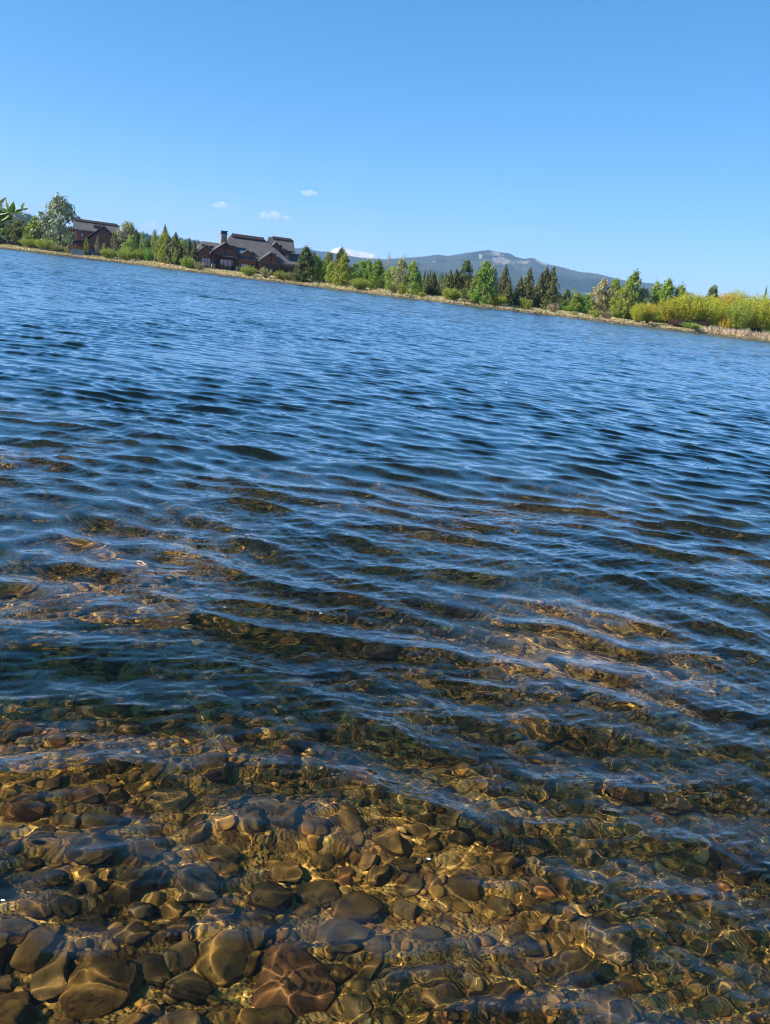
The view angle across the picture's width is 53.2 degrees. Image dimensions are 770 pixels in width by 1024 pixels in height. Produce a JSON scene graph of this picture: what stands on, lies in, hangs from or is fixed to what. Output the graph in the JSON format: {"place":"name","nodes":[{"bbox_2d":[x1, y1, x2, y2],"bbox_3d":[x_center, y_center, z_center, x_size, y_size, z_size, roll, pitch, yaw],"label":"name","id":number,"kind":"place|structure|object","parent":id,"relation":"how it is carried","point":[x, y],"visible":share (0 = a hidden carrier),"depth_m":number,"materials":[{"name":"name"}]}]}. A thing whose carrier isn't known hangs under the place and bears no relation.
{"place":"outdoors","nodes":[
{"label":"outdoors","id":0,"kind":"place"},
{"bbox_2d":[2,210,210,248],"bbox_3d":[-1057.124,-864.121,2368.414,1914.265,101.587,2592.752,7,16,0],"label":"wooded hill","id":1,"kind":"structure","parent":0,"point":[28,216],"depth_m":2108.19,"materials":[{"name":"green plant"}]},
{"bbox_2d":[294,248,387,270],"bbox_3d":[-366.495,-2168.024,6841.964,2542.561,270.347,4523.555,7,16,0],"label":"ridge","id":2,"kind":"structure","parent":0,"point":[352,261],"depth_m":6650.97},
{"bbox_2d":[329,247,381,258],"bbox_3d":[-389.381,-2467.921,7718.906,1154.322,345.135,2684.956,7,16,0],"label":"snow mountain","id":3,"kind":"structure","parent":0,"point":[354,253],"depth_m":7606.73,"materials":[{"name":"white snow"}]},
{"bbox_2d":[0,243,769,340],"bbox_3d":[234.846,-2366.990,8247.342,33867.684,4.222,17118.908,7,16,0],"label":"ground","id":4,"kind":"structure","parent":0,"point":[103,259],"depth_m":140.79,"materials":[{"name":"beige plant"}]},
{"bbox_2d":[0,223,21,243],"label":"broadleaf tree","id":5,"kind":"object","parent":4,"relation":"on","point":[2,231],"visible":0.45,"depth_m":199.75,"materials":[{"name":"green plant"}]},
{"bbox_2d":[3,218,30,245],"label":"broadleaf tree","id":6,"kind":"object","parent":4,"relation":"on","point":[20,227],"visible":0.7,"depth_m":199.12,"materials":[{"name":"green plant"}]},
{"bbox_2d":[18,238,36,247],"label":"shrub","id":7,"kind":"object","parent":4,"relation":"on","point":[28,243],"visible":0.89,"depth_m":196.37,"materials":[{"name":"green plant"}]},
{"bbox_2d":[20,216,44,247],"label":"broadleaf tree","id":8,"kind":"object","parent":4,"relation":"on","point":[32,224],"visible":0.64,"depth_m":198.20,"materials":[{"name":"green plant"}]},
{"bbox_2d":[32,238,58,249],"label":"shrub","id":9,"kind":"object","parent":4,"relation":"on","point":[39,244],"visible":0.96,"depth_m":195.90,"materials":[{"name":"green plant"}]},
{"bbox_2d":[30,192,79,251],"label":"silvery tree","id":10,"kind":"object","parent":4,"relation":"on","point":[60,206],"visible":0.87,"depth_m":197.47,"materials":[{"name":"green plant"}]},
{"bbox_2d":[48,244,63,251],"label":"shrub","id":11,"kind":"object","parent":4,"relation":"on","point":[56,248],"visible":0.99,"depth_m":195.77,"materials":[{"name":"green plant"}]},
{"bbox_2d":[67,218,120,256],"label":"cabin","id":12,"kind":"object","parent":4,"relation":"on","point":[91,230],"visible":0.81,"depth_m":195.42,"materials":[{"name":"red wood"}]},
{"bbox_2d":[99,247,116,258],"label":"shrub","id":13,"kind":"object","parent":4,"relation":"on","point":[106,253],"visible":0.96,"depth_m":187.86,"materials":[{"name":"green plant"}]},
{"bbox_2d":[110,231,117,252],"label":"bare sapling","id":14,"kind":"object","parent":4,"relation":"on","point":[113,238],"visible":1,"depth_m":187.12,"materials":[{"name":"green plant"}]},
{"bbox_2d":[115,247,135,259],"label":"shrub","id":15,"kind":"object","parent":4,"relation":"on","point":[126,255],"visible":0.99,"depth_m":185.31,"materials":[{"name":"green plant"}]},
{"bbox_2d":[114,220,138,251],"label":"broadleaf tree","id":16,"kind":"object","parent":4,"relation":"on","point":[129,228],"visible":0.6,"depth_m":196.33,"materials":[{"name":"green plant"}]},
{"bbox_2d":[121,234,137,258],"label":"broadleaf tree","id":17,"kind":"object","parent":4,"relation":"on","point":[131,239],"visible":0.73,"depth_m":193.77,"materials":[{"name":"green plant"}]},
{"bbox_2d":[134,247,147,259],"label":"shrub","id":18,"kind":"object","parent":4,"relation":"on","point":[139,255],"visible":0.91,"depth_m":187.34,"materials":[{"name":"green plant"}]},
{"bbox_2d":[139,232,147,252],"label":"broadleaf tree","id":19,"kind":"object","parent":4,"relation":"on","point":[143,234],"visible":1,"depth_m":186.59,"materials":[{"name":"green plant"}]},
{"bbox_2d":[141,247,154,260],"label":"shrub","id":20,"kind":"object","parent":4,"relation":"on","point":[148,255],"visible":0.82,"depth_m":186.59,"materials":[{"name":"green plant"}]},
{"bbox_2d":[150,229,157,261],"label":"aspen","id":21,"kind":"object","parent":4,"relation":"on","point":[153,237],"visible":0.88,"depth_m":178.00,"materials":[{"name":"green plant"}]},
{"bbox_2d":[157,231,170,262],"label":"aspen","id":22,"kind":"object","parent":4,"relation":"on","point":[164,236],"visible":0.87,"depth_m":174.09,"materials":[{"name":"green plant"}]},
{"bbox_2d":[163,232,184,264],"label":"spruce tree","id":23,"kind":"object","parent":4,"relation":"on","point":[176,242],"visible":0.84,"depth_m":173.75,"materials":[{"name":"green plant"}]},
{"bbox_2d":[180,237,192,266],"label":"spruce tree","id":24,"kind":"object","parent":4,"relation":"on","point":[188,249],"visible":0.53,"depth_m":171.45,"materials":[{"name":"green plant"}]},
{"bbox_2d":[180,256,195,267],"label":"shrub","id":25,"kind":"object","parent":4,"relation":"on","point":[187,262],"visible":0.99,"depth_m":168.32,"materials":[{"name":"green plant"}]},
{"bbox_2d":[190,240,201,268],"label":"spruce tree","id":26,"kind":"object","parent":4,"relation":"on","point":[193,253],"visible":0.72,"depth_m":171.16,"materials":[{"name":"green plant"}]},
{"bbox_2d":[196,230,300,276],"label":"lodge","id":27,"kind":"structure","parent":4,"relation":"on","point":[233,252],"depth_m":181.20,"materials":[{"name":"red"}]},
{"bbox_2d":[219,259,235,270],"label":"window","id":28,"kind":"structure","parent":27,"relation":"in","point":[225,264],"depth_m":179.67,"materials":[{"name":"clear glass"}]},
{"bbox_2d":[266,266,278,274],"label":"window","id":29,"kind":"structure","parent":27,"relation":"in","point":[274,269],"depth_m":182.10,"materials":[{"name":"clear glass"}]},
{"bbox_2d":[239,265,258,275],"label":"shrub","id":30,"kind":"object","parent":4,"relation":"on","point":[249,271],"visible":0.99,"depth_m":162.72,"materials":[{"name":"green plant"}]},
{"bbox_2d":[259,268,271,277],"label":"shrub","id":31,"kind":"object","parent":4,"relation":"on","point":[265,273],"visible":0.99,"depth_m":161.85,"materials":[{"name":"green plant"}]},
{"bbox_2d":[272,270,286,279],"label":"shrub","id":32,"kind":"object","parent":4,"relation":"on","point":[281,275],"visible":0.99,"depth_m":161.03,"materials":[{"name":"green plant"}]},
{"bbox_2d":[292,261,304,281],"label":"evergreen tree","id":33,"kind":"object","parent":4,"relation":"on","point":[299,267],"visible":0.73,"depth_m":158.69,"materials":[{"name":"green plant"}]},
{"bbox_2d":[289,245,314,282],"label":"evergreen tree","id":34,"kind":"object","parent":4,"relation":"on","point":[305,257],"visible":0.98,"depth_m":157.87,"materials":[{"name":"green plant"}]},
{"bbox_2d":[307,254,324,281],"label":"broadleaf tree","id":35,"kind":"object","parent":4,"relation":"on","point":[317,260],"visible":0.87,"depth_m":159.20,"materials":[{"name":"green plant"}]},
{"bbox_2d":[316,260,329,282],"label":"broadleaf tree","id":36,"kind":"object","parent":4,"relation":"on","point":[325,263],"visible":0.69,"depth_m":159.52,"materials":[{"name":"green plant"}]},
{"bbox_2d":[322,250,333,281],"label":"evergreen tree","id":37,"kind":"object","parent":4,"relation":"on","point":[329,257],"visible":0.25,"depth_m":164.54,"materials":[{"name":"green plant"}]},
{"bbox_2d":[324,261,339,283],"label":"broadleaf tree","id":38,"kind":"object","parent":4,"relation":"on","point":[331,266],"visible":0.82,"depth_m":156.27,"materials":[{"name":"green plant"}]},
{"bbox_2d":[333,247,344,283],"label":"evergreen tree","id":39,"kind":"object","parent":4,"relation":"on","point":[339,253],"visible":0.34,"depth_m":160.02,"materials":[{"name":"green plant"}]},
{"bbox_2d":[331,252,350,285],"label":"broadleaf tree","id":40,"kind":"object","parent":4,"relation":"on","point":[342,264],"visible":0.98,"depth_m":152.60,"materials":[{"name":"green plant"}]},
{"bbox_2d":[349,260,368,279],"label":"broadleaf tree","id":41,"kind":"object","parent":4,"relation":"on","point":[361,266],"visible":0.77,"depth_m":153.79,"materials":[{"name":"green plant"}]},
{"bbox_2d":[348,278,371,289],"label":"shrub","id":42,"kind":"object","parent":4,"relation":"on","point":[360,283],"visible":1,"depth_m":144.61,"materials":[{"name":"green plant"}]},
{"bbox_2d":[359,257,372,285],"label":"broadleaf tree","id":43,"kind":"object","parent":4,"relation":"on","point":[368,264],"visible":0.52,"depth_m":153.73,"materials":[{"name":"green plant"}]},
{"bbox_2d":[367,258,385,288],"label":"broadleaf tree","id":44,"kind":"object","parent":4,"relation":"on","point":[374,279],"visible":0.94,"depth_m":147.28,"materials":[{"name":"green plant"}]},
{"bbox_2d":[2,224,769,333],"bbox_3d":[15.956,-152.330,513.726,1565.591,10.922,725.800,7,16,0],"label":"distant wood","id":45,"kind":"object","parent":4,"relation":"on","point":[573,293],"visible":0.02,"depth_m":349.33,"materials":[{"name":"green plant"}]},
{"bbox_2d":[3,248,769,340],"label":"shore stones","id":46,"kind":"object","parent":4,"relation":"on","point":[431,300],"visible":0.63,"depth_m":138.63,"materials":[{"name":"grey stone"}]},
{"bbox_2d":[383,265,399,289],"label":"broadleaf tree","id":47,"kind":"object","parent":4,"relation":"on","point":[386,283],"visible":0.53,"depth_m":145.85,"materials":[{"name":"green plant"}]},
{"bbox_2d":[391,257,408,288],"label":"broadleaf tree","id":48,"kind":"object","parent":4,"relation":"on","point":[401,264],"visible":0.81,"depth_m":142.98,"materials":[{"name":"green plant"}]},
{"bbox_2d":[395,282,408,293],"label":"shrub","id":49,"kind":"object","parent":4,"relation":"on","point":[402,289],"visible":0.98,"depth_m":137.88,"materials":[{"name":"green plant"}]},
{"bbox_2d":[402,260,422,294],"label":"broadleaf tree","id":50,"kind":"object","parent":4,"relation":"on","point":[413,271],"visible":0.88,"depth_m":142.45,"materials":[{"name":"green plant"}]},
{"bbox_2d":[422,272,439,294],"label":"spruce tree","id":51,"kind":"object","parent":4,"relation":"on","point":[432,287],"visible":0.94,"depth_m":146.70,"materials":[{"name":"green plant"}]},
{"bbox_2d":[438,270,456,295],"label":"spruce tree","id":52,"kind":"object","parent":4,"relation":"on","point":[448,283],"visible":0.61,"depth_m":145.69,"materials":[{"name":"green plant"}]},
{"bbox_2d":[441,288,456,299],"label":"shrub","id":53,"kind":"object","parent":4,"relation":"on","point":[448,295],"visible":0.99,"depth_m":138.72,"materials":[{"name":"green plant"}]},
{"bbox_2d":[450,287,462,299],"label":"shrub","id":54,"kind":"object","parent":4,"relation":"on","point":[458,296],"visible":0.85,"depth_m":139.20,"materials":[{"name":"green plant"}]},
{"bbox_2d":[451,269,463,293],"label":"spruce tree","id":55,"kind":"object","parent":4,"relation":"on","point":[455,275],"visible":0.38,"depth_m":149.00,"materials":[{"name":"green plant"}]},
{"bbox_2d":[461,279,469,299],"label":"spruce tree","id":56,"kind":"object","parent":4,"relation":"on","point":[465,289],"visible":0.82,"depth_m":143.43,"materials":[{"name":"green plant"}]},
{"bbox_2d":[458,260,473,295],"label":"pine tree","id":57,"kind":"object","parent":4,"relation":"on","point":[465,267],"visible":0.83,"depth_m":149.47,"materials":[{"name":"green plant"}]},
{"bbox_2d":[469,275,482,296],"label":"evergreen tree","id":58,"kind":"object","parent":4,"relation":"on","point":[471,285],"visible":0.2,"depth_m":146.86,"materials":[{"name":"green plant"}]},
{"bbox_2d":[465,259,496,305],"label":"broadleaf tree","id":59,"kind":"object","parent":4,"relation":"on","point":[484,273],"visible":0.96,"depth_m":138.09,"materials":[{"name":"green plant"}]},
{"bbox_2d":[484,263,498,301],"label":"broadleaf tree","id":60,"kind":"object","parent":4,"relation":"on","point":[495,272],"visible":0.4,"depth_m":139.61,"materials":[{"name":"green plant"}]},
{"bbox_2d":[488,293,506,305],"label":"shrub","id":61,"kind":"object","parent":4,"relation":"on","point":[499,299],"visible":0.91,"depth_m":138.70,"materials":[{"name":"green plant"}]},
{"bbox_2d":[498,264,513,296],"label":"spruce tree","id":62,"kind":"object","parent":4,"relation":"on","point":[504,277],"visible":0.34,"depth_m":147.81,"materials":[{"name":"green plant"}]},
{"bbox_2d":[501,279,515,305],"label":"spruce tree","id":63,"kind":"object","parent":4,"relation":"on","point":[507,291],"visible":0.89,"depth_m":144.13,"materials":[{"name":"green plant"}]},
{"bbox_2d":[512,276,526,305],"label":"spruce tree","id":64,"kind":"object","parent":4,"relation":"on","point":[518,292],"visible":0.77,"depth_m":145.15,"materials":[{"name":"green plant"}]},
{"bbox_2d":[518,297,532,308],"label":"shrub","id":65,"kind":"object","parent":4,"relation":"on","point":[525,303],"visible":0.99,"depth_m":140.80,"materials":[{"name":"green plant"}]},
{"bbox_2d":[522,267,535,299],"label":"spruce tree","id":66,"kind":"object","parent":4,"relation":"on","point":[527,284],"visible":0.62,"depth_m":148.38,"materials":[{"name":"green plant"}]},
{"bbox_2d":[529,271,545,308],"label":"spruce tree","id":67,"kind":"object","parent":4,"relation":"on","point":[537,297],"visible":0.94,"depth_m":147.38,"materials":[{"name":"green plant"}]},
{"bbox_2d":[533,265,550,298],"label":"spruce tree","id":68,"kind":"object","parent":4,"relation":"on","point":[546,275],"visible":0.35,"depth_m":149.12,"materials":[{"name":"green plant"}]},
{"bbox_2d":[540,279,559,309],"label":"spruce tree","id":69,"kind":"object","parent":4,"relation":"on","point":[550,299],"visible":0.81,"depth_m":146.08,"materials":[{"name":"green plant"}]},
{"bbox_2d":[544,265,561,309],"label":"spruce tree","id":70,"kind":"object","parent":4,"relation":"on","point":[553,276],"visible":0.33,"depth_m":149.47,"materials":[{"name":"green plant"}]},
{"bbox_2d":[547,303,559,311],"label":"shrub","id":71,"kind":"object","parent":4,"relation":"on","point":[554,307],"visible":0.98,"depth_m":140.57,"materials":[{"name":"brown plant"}]},
{"bbox_2d":[560,289,571,306],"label":"pine tree","id":72,"kind":"object","parent":4,"relation":"on","point":[566,294],"visible":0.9,"depth_m":148.75,"materials":[{"name":"green plant"}]},
{"bbox_2d":[569,292,581,312],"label":"broadleaf tree","id":73,"kind":"object","parent":4,"relation":"on","point":[577,298],"visible":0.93,"depth_m":146.21,"materials":[{"name":"green plant"}]},
{"bbox_2d":[578,293,594,312],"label":"broadleaf tree","id":74,"kind":"object","parent":4,"relation":"on","point":[587,306],"visible":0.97,"depth_m":146.45,"materials":[{"name":"green plant"}]},
{"bbox_2d":[589,308,603,317],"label":"shrub","id":75,"kind":"object","parent":4,"relation":"on","point":[596,313],"visible":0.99,"depth_m":140.65,"materials":[{"name":"green plant"}]},
{"bbox_2d":[588,277,612,313],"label":"bare tree","id":76,"kind":"object","parent":4,"relation":"on","point":[597,300],"visible":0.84,"depth_m":147.66,"materials":[{"name":"brown plant"}]},
{"bbox_2d":[600,310,613,318],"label":"shrub","id":77,"kind":"object","parent":4,"relation":"on","point":[606,313],"visible":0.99,"depth_m":140.79,"materials":[{"name":"brown plant"}]},
{"bbox_2d":[601,278,622,314],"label":"broadleaf tree","id":78,"kind":"object","parent":4,"relation":"on","point":[615,283],"visible":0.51,"depth_m":148.61,"materials":[{"name":"green plant"}]},
{"bbox_2d":[609,285,631,317],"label":"broadleaf tree","id":79,"kind":"object","parent":4,"relation":"on","point":[623,293],"visible":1,"depth_m":143.42,"materials":[{"name":"green plant"}]},
{"bbox_2d":[617,268,642,318],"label":"broadleaf tree","id":80,"kind":"object","parent":4,"relation":"on","point":[633,280],"visible":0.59,"depth_m":145.71,"materials":[{"name":"green plant"}]},
{"bbox_2d":[629,302,651,322],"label":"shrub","id":81,"kind":"object","parent":4,"relation":"on","point":[638,314],"visible":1,"depth_m":138.79,"materials":[{"name":"green plant"}]},
{"bbox_2d":[632,286,652,306],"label":"broadleaf tree","id":82,"kind":"object","parent":4,"relation":"on","point":[644,298],"visible":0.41,"depth_m":147.16,"materials":[{"name":"green plant"}]},
{"bbox_2d":[643,303,656,323],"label":"shrub","id":83,"kind":"object","parent":4,"relation":"on","point":[650,317],"visible":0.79,"depth_m":139.53,"materials":[{"name":"yellow plant"}]},
{"bbox_2d":[645,281,662,306],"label":"broadleaf tree","id":84,"kind":"object","parent":4,"relation":"on","point":[655,289],"visible":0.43,"depth_m":148.40,"materials":[{"name":"green plant"}]},
{"bbox_2d":[653,277,675,321],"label":"broadleaf tree","id":85,"kind":"object","parent":4,"relation":"on","point":[667,292],"visible":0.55,"depth_m":146.93,"materials":[{"name":"green plant"}]},
{"bbox_2d":[654,297,692,324],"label":"willow tree","id":86,"kind":"object","parent":4,"relation":"on","point":[669,314],"visible":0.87,"depth_m":141.64,"materials":[{"name":"green plant"}]},
{"bbox_2d":[668,319,689,326],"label":"shrub","id":87,"kind":"object","parent":4,"relation":"on","point":[675,323],"visible":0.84,"depth_m":139.96,"materials":[{"name":"brown plant"}]},
{"bbox_2d":[675,281,688,320],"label":"broadleaf tree","id":88,"kind":"object","parent":4,"relation":"on","point":[680,289],"visible":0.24,"depth_m":147.79,"materials":[{"name":"green plant"}]},
{"bbox_2d":[669,290,712,322],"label":"willow tree","id":89,"kind":"object","parent":4,"relation":"on","point":[686,317],"visible":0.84,"depth_m":140.24,"materials":[{"name":"green plant"}]},
{"bbox_2d":[679,322,702,328],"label":"shrub","id":90,"kind":"object","parent":4,"relation":"on","point":[688,325],"visible":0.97,"depth_m":137.96,"materials":[{"name":"green plant"}]},
{"bbox_2d":[691,318,711,326],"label":"shrub","id":91,"kind":"object","parent":4,"relation":"on","point":[701,322],"visible":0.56,"depth_m":140.55,"materials":[{"name":"brown plant"}]},
{"bbox_2d":[690,294,731,325],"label":"willow tree","id":92,"kind":"object","parent":4,"relation":"on","point":[713,313],"visible":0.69,"depth_m":140.18,"materials":[{"name":"green plant"}]},
{"bbox_2d":[705,285,719,300],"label":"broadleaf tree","id":93,"kind":"object","parent":4,"relation":"on","point":[712,291],"visible":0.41,"depth_m":154.98,"materials":[{"name":"green plant"}]},
{"bbox_2d":[716,316,734,329],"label":"shrub","id":94,"kind":"object","parent":4,"relation":"on","point":[723,323],"visible":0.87,"depth_m":139.97,"materials":[{"name":"yellow plant"}]},
{"bbox_2d":[714,292,739,324],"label":"willow tree","id":95,"kind":"object","parent":4,"relation":"on","point":[727,299],"visible":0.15,"depth_m":142.58,"materials":[{"name":"yellow plant"}]},
{"bbox_2d":[720,287,751,328],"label":"willow tree","id":96,"kind":"object","parent":4,"relation":"on","point":[739,293],"visible":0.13,"depth_m":145.16,"materials":[{"name":"yellow plant"}]},
{"bbox_2d":[705,325,769,338],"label":"reeds","id":97,"kind":"object","parent":4,"relation":"on","point":[737,332],"visible":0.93,"depth_m":138.02,"materials":[{"name":"beige plant"}]},
{"bbox_2d":[722,298,758,329],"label":"willow tree","id":98,"kind":"object","parent":4,"relation":"on","point":[736,316],"visible":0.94,"depth_m":138.49,"materials":[{"name":"green plant"}]},
{"bbox_2d":[735,291,769,333],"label":"willow tree","id":99,"kind":"object","parent":4,"relation":"on","point":[758,324],"visible":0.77,"depth_m":138.75,"materials":[{"name":"yellow plant"}]},
{"bbox_2d":[0,248,769,1023],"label":"water","id":100,"kind":"structure","parent":0,"point":[332,622],"depth_m":2.83,"materials":[{"name":"blue liquid"}]},
{"bbox_2d":[0,0,769,299],"label":"sky","id":101,"kind":"structure","parent":0,"point":[609,138],"materials":[{"name":"blue"}]},
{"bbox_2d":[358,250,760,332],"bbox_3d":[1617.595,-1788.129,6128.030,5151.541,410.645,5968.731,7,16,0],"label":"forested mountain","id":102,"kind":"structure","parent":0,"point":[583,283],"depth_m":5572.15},
{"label":"lake bed","id":103,"kind":"structure","parent":0,"visible":0},
{"bbox_2d":[0,196,28,240],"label":"willow shrub","id":104,"kind":"object","parent":103,"relation":"on","point":[5,219],"visible":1,"depth_m":2.50,"materials":[{"name":"green plant"}]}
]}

